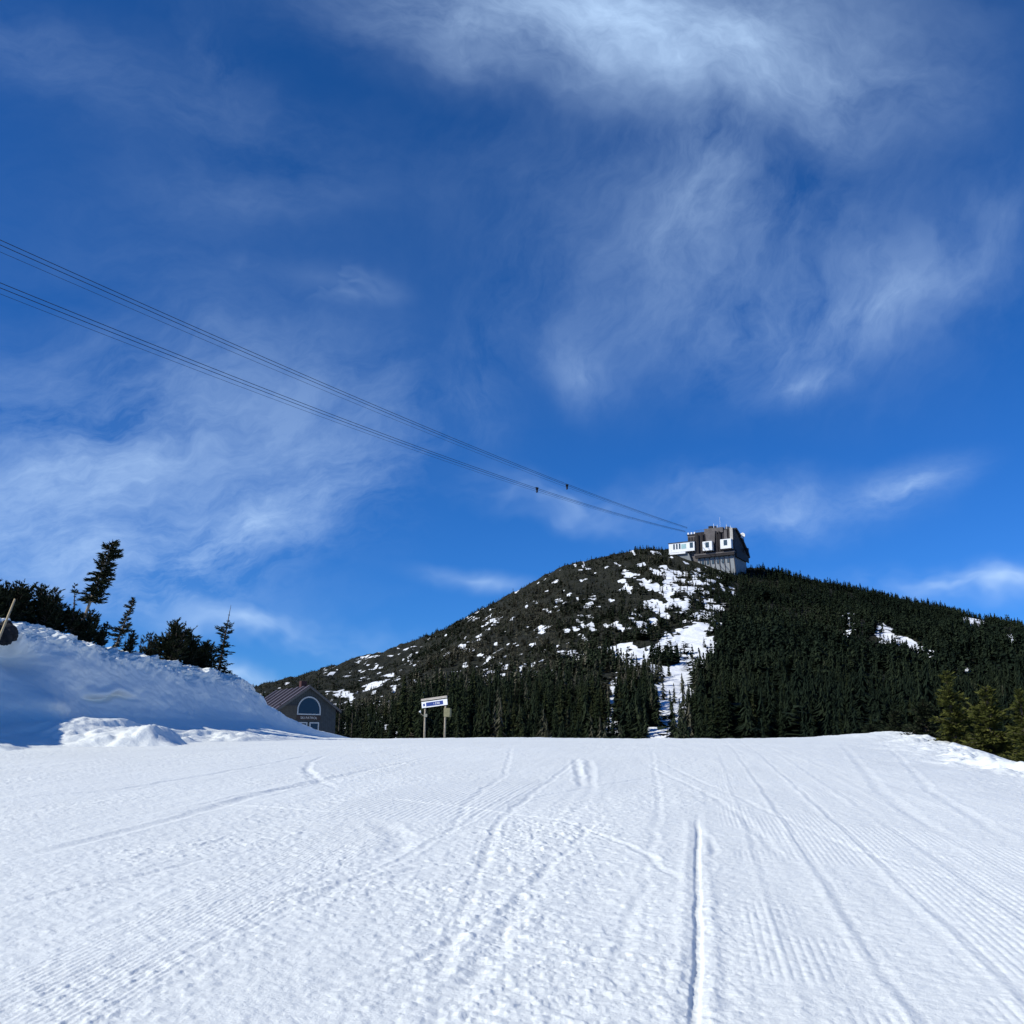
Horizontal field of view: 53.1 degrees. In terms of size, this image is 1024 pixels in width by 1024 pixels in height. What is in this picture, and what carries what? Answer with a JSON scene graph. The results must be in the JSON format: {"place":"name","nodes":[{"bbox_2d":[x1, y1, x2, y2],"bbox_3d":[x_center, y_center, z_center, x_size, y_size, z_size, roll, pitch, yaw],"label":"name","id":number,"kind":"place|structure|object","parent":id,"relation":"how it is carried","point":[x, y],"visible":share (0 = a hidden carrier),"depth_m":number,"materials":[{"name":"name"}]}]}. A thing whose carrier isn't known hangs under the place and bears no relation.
{"place":"outdoors","nodes":[
{"label":"outdoors","id":0,"kind":"place"},
{"bbox_2d":[0,731,1023,1023],"bbox_3d":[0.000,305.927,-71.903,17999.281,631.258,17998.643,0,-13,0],"label":"ground","id":1,"kind":"structure","parent":0,"point":[858,879],"depth_m":8.72,"materials":[{"name":"snow"}]},
{"bbox_2d":[0,618,348,750],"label":"snow bank","id":2,"kind":"structure","parent":1,"relation":"on","point":[58,689],"depth_m":43.24,"materials":[{"name":"snow"}]},
{"bbox_2d":[0,599,15,637],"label":"marker pole","id":3,"kind":"object","parent":2,"relation":"on","point":[7,617],"visible":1,"depth_m":39.32,"materials":[{"name":"brown wood"}]},
{"bbox_2d":[0,620,18,645],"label":"boulder","id":4,"kind":"object","parent":2,"relation":"on","point":[9,634],"visible":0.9,"depth_m":40.43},
{"bbox_2d":[0,579,26,621],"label":"spruce tree","id":5,"kind":"object","parent":2,"relation":"on","point":[5,602],"visible":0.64,"depth_m":43.71,"materials":[{"name":"green plant"}]},
{"bbox_2d":[1,580,42,622],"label":"spruce tree","id":6,"kind":"object","parent":2,"relation":"on","point":[22,595],"visible":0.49,"depth_m":44.82,"materials":[{"name":"green plant"}]},
{"bbox_2d":[24,583,68,630],"bbox_3d":[-20.846,4.436,45.582,2.294,2.650,2.133,6,-14,-22],"label":"spruce tree","id":7,"kind":"object","parent":2,"relation":"on","point":[42,592],"visible":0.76,"depth_m":45.30,"materials":[{"name":"green plant"}]},
{"bbox_2d":[38,601,84,633],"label":"spruce tree","id":8,"kind":"object","parent":2,"relation":"on","point":[72,616],"visible":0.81,"depth_m":45.81,"materials":[{"name":"green plant"}]},
{"bbox_2d":[71,583,77,610],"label":"spruce tree","id":9,"kind":"object","parent":2,"relation":"on","point":[74,607],"visible":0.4,"depth_m":47.16,"materials":[{"name":"green plant"}]},
{"bbox_2d":[69,609,102,643],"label":"spruce tree","id":10,"kind":"object","parent":2,"relation":"on","point":[87,628],"visible":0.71,"depth_m":46.54,"materials":[{"name":"green plant"}]},
{"bbox_2d":[72,539,123,639],"bbox_3d":[-18.978,3.819,46.946,2.019,5.264,2.093,0,-13,0],"label":"spruce tree","id":11,"kind":"object","parent":2,"relation":"on","point":[103,578],"visible":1,"depth_m":47.05,"materials":[{"name":"plant"}]},
{"bbox_2d":[95,621,111,646],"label":"spruce tree","id":12,"kind":"object","parent":2,"relation":"on","point":[102,640],"visible":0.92,"depth_m":47.13,"materials":[{"name":"green plant"}]},
{"bbox_2d":[109,597,135,647],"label":"spruce tree","id":13,"kind":"object","parent":2,"relation":"on","point":[123,629],"visible":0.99,"depth_m":48.46,"materials":[{"name":"plant"}]},
{"bbox_2d":[120,630,138,653],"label":"spruce tree","id":14,"kind":"object","parent":2,"relation":"on","point":[130,643],"visible":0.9,"depth_m":48.75,"materials":[{"name":"green plant"}]},
{"bbox_2d":[138,632,160,655],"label":"spruce tree","id":15,"kind":"object","parent":2,"relation":"on","point":[153,644],"visible":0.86,"depth_m":50.20,"materials":[{"name":"green plant"}]},
{"bbox_2d":[144,617,196,662],"bbox_3d":[-17.317,6.733,52.041,2.588,2.886,2.053,-6,-15,24],"label":"spruce tree","id":16,"kind":"object","parent":2,"relation":"on","point":[176,646],"visible":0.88,"depth_m":51.79,"materials":[{"name":"green plant"}]},
{"bbox_2d":[159,626,209,666],"bbox_3d":[-16.980,7.124,52.903,2.539,2.719,2.579,12,-18,-41],"label":"spruce tree","id":17,"kind":"object","parent":2,"relation":"on","point":[194,648],"visible":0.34,"depth_m":52.84,"materials":[{"name":"green plant"}]},
{"bbox_2d":[180,639,220,668],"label":"spruce tree","id":18,"kind":"object","parent":2,"relation":"on","point":[210,662],"visible":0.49,"depth_m":53.36,"materials":[{"name":"green plant"}]},
{"bbox_2d":[212,607,235,674],"bbox_3d":[-15.691,7.087,55.211,1.687,4.155,1.757,0,-13,0],"label":"spruce tree","id":19,"kind":"object","parent":2,"relation":"on","point":[222,651],"visible":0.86,"depth_m":55.03,"materials":[{"name":"green plant"}]},
{"bbox_2d":[419,695,450,737],"bbox_3d":[-4.644,12.649,61.694,2.067,3.100,0.281,-5,-14,18],"label":"signboard","id":20,"kind":"object","parent":1,"relation":"on","point":[441,702],"visible":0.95,"depth_m":61.81,"materials":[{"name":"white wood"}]},
{"bbox_2d":[862,723,881,732],"bbox_3d":[22.643,14.129,64.465,1.405,1.722,1.501,-10,-16,35],"label":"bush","id":21,"kind":"object","parent":1,"relation":"on","point":[869,728],"visible":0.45,"depth_m":64.41,"materials":[{"name":"green plant"}]},
{"bbox_2d":[879,709,911,732],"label":"spruce tree","id":22,"kind":"object","parent":1,"relation":"on","point":[896,722],"visible":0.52,"depth_m":60.62,"materials":[{"name":"green plant"}]},
{"bbox_2d":[900,698,945,737],"bbox_3d":[22.120,11.295,54.863,2.428,2.662,2.422,-9,-16,33],"label":"spruce tree","id":23,"kind":"object","parent":1,"relation":"on","point":[924,725],"visible":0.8,"depth_m":54.68,"materials":[{"name":"green plant"}]},
{"bbox_2d":[928,670,979,747],"bbox_3d":[21.133,9.653,49.066,2.360,4.206,2.878,4,-14,-17],"label":"spruce tree","id":24,"kind":"object","parent":1,"relation":"on","point":[959,718],"visible":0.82,"depth_m":48.91,"materials":[{"name":"green plant"}]},
{"bbox_2d":[957,701,998,743],"bbox_3d":[25.486,12.334,56.794,2.453,3.672,2.510,7,-15,-28],"label":"spruce tree","id":25,"kind":"object","parent":1,"relation":"on","point":[966,705],"visible":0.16,"depth_m":56.72,"materials":[{"name":"green plant"}]},
{"bbox_2d":[957,684,1022,758],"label":"spruce tree","id":26,"kind":"object","parent":1,"relation":"on","point":[986,737],"visible":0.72,"depth_m":45.81,"materials":[{"name":"green plant"}]},
{"bbox_2d":[998,688,1023,761],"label":"spruce tree","id":27,"kind":"object","parent":1,"relation":"on","point":[1017,706],"visible":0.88,"depth_m":43.16,"materials":[{"name":"green plant"}]},
{"bbox_2d":[0,0,1023,685],"label":"sky","id":28,"kind":"structure","parent":0,"point":[754,267],"materials":[{"name":"blue"}]},
{"bbox_2d":[255,548,1018,756],"bbox_3d":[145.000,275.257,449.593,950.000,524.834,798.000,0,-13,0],"label":"mountain","id":29,"kind":"structure","parent":0,"point":[693,633],"depth_m":374.25,"materials":[{"name":"snow"}]},
{"bbox_2d":[264,681,340,733],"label":"lodge","id":30,"kind":"structure","parent":29,"relation":"on","point":[308,705],"depth_m":112.21,"materials":[{"name":"metal"}]},
{"bbox_2d":[297,696,320,714],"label":"arched window","id":31,"kind":"structure","parent":30,"relation":"in","point":[309,705],"depth_m":111.89,"materials":[{"name":"blue glass"}]},
{"bbox_2d":[309,722,318,729],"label":"window","id":32,"kind":"structure","parent":30,"relation":"in","point":[315,725],"depth_m":111.75,"materials":[{"name":"glass"}]},
{"bbox_2d":[314,673,323,693],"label":"spruce tree","id":33,"kind":"object","parent":29,"relation":"on","point":[317,680],"visible":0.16,"depth_m":132.47,"materials":[{"name":"green plant"}]},
{"bbox_2d":[335,691,346,736],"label":"spruce tree","id":34,"kind":"object","parent":29,"relation":"on","point":[338,729],"visible":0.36,"depth_m":125.52,"materials":[{"name":"green plant"}]},
{"bbox_2d":[345,707,358,737],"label":"spruce tree","id":35,"kind":"object","parent":29,"relation":"on","point":[350,721],"visible":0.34,"depth_m":119.50,"materials":[{"name":"green plant"}]},
{"bbox_2d":[382,702,387,721],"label":"spruce tree","id":36,"kind":"object","parent":29,"relation":"on","point":[385,712],"visible":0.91,"depth_m":196.06,"materials":[{"name":"green plant"}]},
{"bbox_2d":[387,717,396,738],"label":"spruce tree","id":37,"kind":"object","parent":29,"relation":"on","point":[392,727],"visible":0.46,"depth_m":146.21,"materials":[{"name":"green plant"}]},
{"bbox_2d":[396,717,404,737],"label":"spruce tree","id":38,"kind":"object","parent":29,"relation":"on","point":[400,732],"visible":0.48,"depth_m":129.46,"materials":[{"name":"green plant"}]},
{"bbox_2d":[395,683,408,735],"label":"spruce tree","id":39,"kind":"object","parent":29,"relation":"on","point":[402,704],"visible":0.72,"depth_m":149.46,"materials":[{"name":"green plant"}]},
{"bbox_2d":[396,675,408,719],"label":"spruce tree","id":40,"kind":"object","parent":29,"relation":"on","point":[404,682],"visible":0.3,"depth_m":193.99,"materials":[{"name":"green plant"}]},
{"bbox_2d":[403,697,415,737],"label":"spruce tree","id":41,"kind":"object","parent":29,"relation":"on","point":[409,728],"visible":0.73,"depth_m":134.62,"materials":[{"name":"green plant"}]},
{"bbox_2d":[406,693,415,720],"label":"spruce tree","id":42,"kind":"object","parent":29,"relation":"on","point":[412,703],"visible":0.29,"depth_m":153.19,"materials":[{"name":"green plant"}]},
{"bbox_2d":[413,683,420,733],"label":"spruce tree","id":43,"kind":"object","parent":29,"relation":"on","point":[417,705],"visible":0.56,"depth_m":138.00,"materials":[{"name":"green plant"}]},
{"bbox_2d":[412,677,422,732],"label":"spruce tree","id":44,"kind":"object","parent":29,"relation":"on","point":[417,694],"visible":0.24,"depth_m":148.29,"materials":[{"name":"green plant"}]},
{"bbox_2d":[414,713,422,737],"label":"spruce tree","id":45,"kind":"object","parent":29,"relation":"on","point":[418,730],"visible":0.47,"depth_m":124.18,"materials":[{"name":"green plant"}]},
{"bbox_2d":[417,709,425,737],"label":"spruce tree","id":46,"kind":"object","parent":29,"relation":"on","point":[422,726],"visible":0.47,"depth_m":124.89,"materials":[{"name":"green plant"}]},
{"bbox_2d":[426,707,433,737],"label":"spruce tree","id":47,"kind":"object","parent":29,"relation":"on","point":[429,721],"visible":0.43,"depth_m":135.97,"materials":[{"name":"green plant"}]},
{"bbox_2d":[434,669,438,696],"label":"spruce tree","id":48,"kind":"object","parent":29,"relation":"on","point":[436,679],"visible":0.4,"depth_m":196.41,"materials":[{"name":"green plant"}]},
{"bbox_2d":[437,698,446,737],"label":"spruce tree","id":49,"kind":"object","parent":29,"relation":"on","point":[441,728],"visible":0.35,"depth_m":133.47,"materials":[{"name":"green plant"}]},
{"bbox_2d":[437,669,446,695],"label":"spruce tree","id":50,"kind":"object","parent":29,"relation":"on","point":[441,688],"visible":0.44,"depth_m":187.65,"materials":[{"name":"green plant"}]},
{"bbox_2d":[440,689,454,737],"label":"spruce tree","id":51,"kind":"object","parent":29,"relation":"on","point":[449,694],"visible":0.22,"depth_m":145.23,"materials":[{"name":"green plant"}]},
{"bbox_2d":[443,695,454,737],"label":"spruce tree","id":52,"kind":"object","parent":29,"relation":"on","point":[450,725],"visible":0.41,"depth_m":129.18,"materials":[{"name":"green plant"}]},
{"bbox_2d":[449,668,458,703],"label":"spruce tree","id":53,"kind":"object","parent":29,"relation":"on","point":[452,684],"visible":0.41,"depth_m":163.24,"materials":[{"name":"green plant"}]},
{"bbox_2d":[452,679,461,716],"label":"spruce tree","id":54,"kind":"object","parent":29,"relation":"on","point":[458,695],"visible":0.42,"depth_m":150.31,"materials":[{"name":"green plant"}]},
{"bbox_2d":[457,673,466,707],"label":"spruce tree","id":55,"kind":"object","parent":29,"relation":"on","point":[460,687],"visible":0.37,"depth_m":170.77,"materials":[{"name":"green plant"}]},
{"bbox_2d":[458,687,470,737],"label":"spruce tree","id":56,"kind":"object","parent":29,"relation":"on","point":[462,723],"visible":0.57,"depth_m":129.97,"materials":[{"name":"green plant"}]},
{"bbox_2d":[464,700,471,737],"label":"spruce tree","id":57,"kind":"object","parent":29,"relation":"on","point":[467,721],"visible":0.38,"depth_m":142.37,"materials":[{"name":"green plant"}]},
{"bbox_2d":[465,674,476,736],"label":"spruce tree","id":58,"kind":"object","parent":29,"relation":"on","point":[471,697],"visible":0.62,"depth_m":152.00,"materials":[{"name":"green plant"}]},
{"bbox_2d":[467,669,478,708],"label":"spruce tree","id":59,"kind":"object","parent":29,"relation":"on","point":[475,682],"visible":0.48,"depth_m":191.22,"materials":[{"name":"green plant"}]},
{"bbox_2d":[490,685,494,714],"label":"spruce tree","id":60,"kind":"object","parent":29,"relation":"on","point":[492,699],"visible":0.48,"depth_m":182.06,"materials":[{"name":"green plant"}]},
{"bbox_2d":[495,701,506,737],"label":"spruce tree","id":61,"kind":"object","parent":29,"relation":"on","point":[503,717],"visible":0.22,"depth_m":144.51,"materials":[{"name":"green plant"}]},
{"bbox_2d":[499,688,511,733],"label":"spruce tree","id":62,"kind":"object","parent":29,"relation":"on","point":[504,702],"visible":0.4,"depth_m":153.40,"materials":[{"name":"green plant"}]},
{"bbox_2d":[514,710,525,736],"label":"spruce tree","id":63,"kind":"object","parent":29,"relation":"on","point":[518,730],"visible":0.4,"depth_m":132.52,"materials":[{"name":"green plant"}]},
{"bbox_2d":[517,675,526,707],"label":"spruce tree","id":64,"kind":"object","parent":29,"relation":"on","point":[522,690],"visible":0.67,"depth_m":180.41,"materials":[{"name":"green plant"}]},
{"bbox_2d":[526,715,534,737],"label":"spruce tree","id":65,"kind":"object","parent":29,"relation":"on","point":[529,731],"visible":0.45,"depth_m":132.83,"materials":[{"name":"green plant"}]},
{"bbox_2d":[538,677,543,703],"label":"spruce tree","id":66,"kind":"object","parent":29,"relation":"on","point":[541,691],"visible":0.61,"depth_m":199.33,"materials":[{"name":"green plant"}]},
{"bbox_2d":[546,684,555,730],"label":"spruce tree","id":67,"kind":"object","parent":29,"relation":"on","point":[551,703],"visible":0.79,"depth_m":162.38,"materials":[{"name":"green plant"}]},
{"bbox_2d":[550,704,560,737],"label":"spruce tree","id":68,"kind":"object","parent":29,"relation":"on","point":[554,733],"visible":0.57,"depth_m":134.67,"materials":[{"name":"green plant"}]},
{"bbox_2d":[551,687,567,736],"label":"spruce tree","id":69,"kind":"object","parent":29,"relation":"on","point":[560,710],"visible":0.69,"depth_m":153.50,"materials":[{"name":"green plant"}]},
{"bbox_2d":[556,676,567,716],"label":"spruce tree","id":70,"kind":"object","parent":29,"relation":"on","point":[562,687],"visible":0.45,"depth_m":181.53,"materials":[{"name":"green plant"}]},
{"bbox_2d":[574,714,582,737],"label":"spruce tree","id":71,"kind":"object","parent":29,"relation":"on","point":[579,732],"visible":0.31,"depth_m":134.96,"materials":[{"name":"green plant"}]},
{"bbox_2d":[586,686,590,713],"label":"spruce tree","id":72,"kind":"object","parent":29,"relation":"on","point":[588,701],"visible":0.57,"depth_m":173.09,"materials":[{"name":"green plant"}]},
{"bbox_2d":[589,677,596,709],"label":"spruce tree","id":73,"kind":"object","parent":29,"relation":"on","point":[593,692],"visible":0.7,"depth_m":182.75,"materials":[{"name":"green plant"}]},
{"bbox_2d":[592,701,603,733],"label":"spruce tree","id":74,"kind":"object","parent":29,"relation":"on","point":[596,710],"visible":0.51,"depth_m":149.80,"materials":[{"name":"green plant"}]},
{"bbox_2d":[599,698,606,726],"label":"spruce tree","id":75,"kind":"object","parent":29,"relation":"on","point":[602,714],"visible":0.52,"depth_m":165.62,"materials":[{"name":"green plant"}]},
{"bbox_2d":[599,685,607,718],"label":"spruce tree","id":76,"kind":"object","parent":29,"relation":"on","point":[601,693],"visible":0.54,"depth_m":175.11,"materials":[{"name":"green plant"}]},
{"bbox_2d":[613,678,620,718],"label":"spruce tree","id":77,"kind":"object","parent":29,"relation":"on","point":[617,686],"visible":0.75,"depth_m":174.42,"materials":[{"name":"green plant"}]},
{"bbox_2d":[613,688,621,719],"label":"spruce tree","id":78,"kind":"object","parent":29,"relation":"on","point":[619,697],"visible":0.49,"depth_m":173.33,"materials":[{"name":"green plant"}]},
{"bbox_2d":[626,667,630,690],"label":"spruce tree","id":79,"kind":"object","parent":29,"relation":"on","point":[628,680],"visible":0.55,"depth_m":201.02,"materials":[{"name":"green plant"}]},
{"bbox_2d":[253,545,1023,757],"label":"mountain forest","id":80,"kind":"object","parent":29,"relation":"on","point":[828,661],"visible":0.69,"depth_m":256.25,"materials":[{"name":"plant"}]},
{"bbox_2d":[641,666,647,687],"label":"spruce tree","id":81,"kind":"object","parent":29,"relation":"on","point":[643,679],"visible":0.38,"depth_m":194.60,"materials":[{"name":"green plant"}]},
{"bbox_2d":[691,694,700,736],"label":"spruce tree","id":82,"kind":"object","parent":29,"relation":"on","point":[694,711],"visible":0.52,"depth_m":145.67,"materials":[{"name":"green plant"}]},
{"bbox_2d":[697,690,708,733],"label":"spruce tree","id":83,"kind":"object","parent":29,"relation":"on","point":[702,703],"visible":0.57,"depth_m":144.72,"materials":[{"name":"green plant"}]},
{"bbox_2d":[668,524,749,574],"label":"tram station","id":84,"kind":"object","parent":29,"relation":"on","point":[722,548],"visible":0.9,"depth_m":475.57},
{"bbox_2d":[1,294,677,530],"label":"tramway cable","id":85,"kind":"object","parent":84,"relation":"attached to","point":[279,401],"visible":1,"depth_m":215.59,"materials":[{"name":"metal"}]},
{"bbox_2d":[1,245,682,526],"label":"tramway cable","id":86,"kind":"object","parent":84,"relation":"attached to","point":[286,370],"visible":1,"depth_m":218.49,"materials":[{"name":"metal"}]},
{"bbox_2d":[1,283,682,530],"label":"tramway cable","id":87,"kind":"object","parent":84,"relation":"attached to","point":[282,395],"visible":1,"depth_m":215.33,"materials":[{"name":"metal"}]},
{"bbox_2d":[0,240,684,526],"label":"tramway cable","id":88,"kind":"object","parent":84,"relation":"attached to","point":[287,367],"visible":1,"depth_m":219.23,"materials":[{"name":"metal"}]},
{"bbox_2d":[1,288,684,531],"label":"tramway cable","id":89,"kind":"object","parent":84,"relation":"attached to","point":[281,398],"visible":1,"depth_m":214.56,"materials":[{"name":"metal"}]},
{"bbox_2d":[1,252,686,528],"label":"tramway cable","id":90,"kind":"object","parent":84,"relation":"attached to","point":[290,376],"visible":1,"depth_m":218.83,"materials":[{"name":"metal"}]},
{"bbox_2d":[706,701,717,738],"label":"spruce tree","id":91,"kind":"object","parent":29,"relation":"on","point":[712,733],"visible":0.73,"depth_m":127.92,"materials":[{"name":"green plant"}]},
{"bbox_2d":[713,695,719,733],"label":"spruce tree","id":92,"kind":"object","parent":29,"relation":"on","point":[716,710],"visible":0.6,"depth_m":154.44,"materials":[{"name":"green plant"}]},
{"bbox_2d":[716,693,724,738],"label":"spruce tree","id":93,"kind":"object","parent":29,"relation":"on","point":[721,727],"visible":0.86,"depth_m":144.15,"materials":[{"name":"green plant"}]},
{"bbox_2d":[718,689,736,737],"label":"spruce tree","id":94,"kind":"object","parent":29,"relation":"on","point":[727,730],"visible":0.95,"depth_m":142.66,"materials":[{"name":"green plant"}]},
{"bbox_2d":[733,678,738,702],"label":"spruce tree","id":95,"kind":"object","parent":29,"relation":"on","point":[735,685],"visible":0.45,"depth_m":184.24,"materials":[{"name":"green plant"}]},
{"bbox_2d":[750,693,759,728],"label":"spruce tree","id":96,"kind":"object","parent":29,"relation":"on","point":[753,705],"visible":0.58,"depth_m":146.55,"materials":[{"name":"green plant"}]},
{"bbox_2d":[756,716,764,737],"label":"spruce tree","id":97,"kind":"object","parent":29,"relation":"on","point":[758,723],"visible":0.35,"depth_m":134.16,"materials":[{"name":"green plant"}]},
{"bbox_2d":[762,706,770,737],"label":"spruce tree","id":98,"kind":"object","parent":29,"relation":"on","point":[765,722],"visible":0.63,"depth_m":135.60,"materials":[{"name":"green plant"}]},
{"bbox_2d":[779,719,784,737],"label":"spruce tree","id":99,"kind":"object","parent":29,"relation":"on","point":[781,734],"visible":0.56,"depth_m":129.72,"materials":[{"name":"green plant"}]},
{"bbox_2d":[791,694,798,736],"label":"spruce tree","id":100,"kind":"object","parent":29,"relation":"on","point":[793,703],"visible":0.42,"depth_m":143.31,"materials":[{"name":"green plant"}]},
{"bbox_2d":[831,702,840,733],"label":"spruce tree","id":101,"kind":"object","parent":29,"relation":"on","point":[834,722],"visible":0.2,"depth_m":130.61,"materials":[{"name":"green plant"}]},
{"bbox_2d":[838,712,845,734],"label":"spruce tree","id":102,"kind":"object","parent":29,"relation":"on","point":[842,726],"visible":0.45,"depth_m":134.09,"materials":[{"name":"green plant"}]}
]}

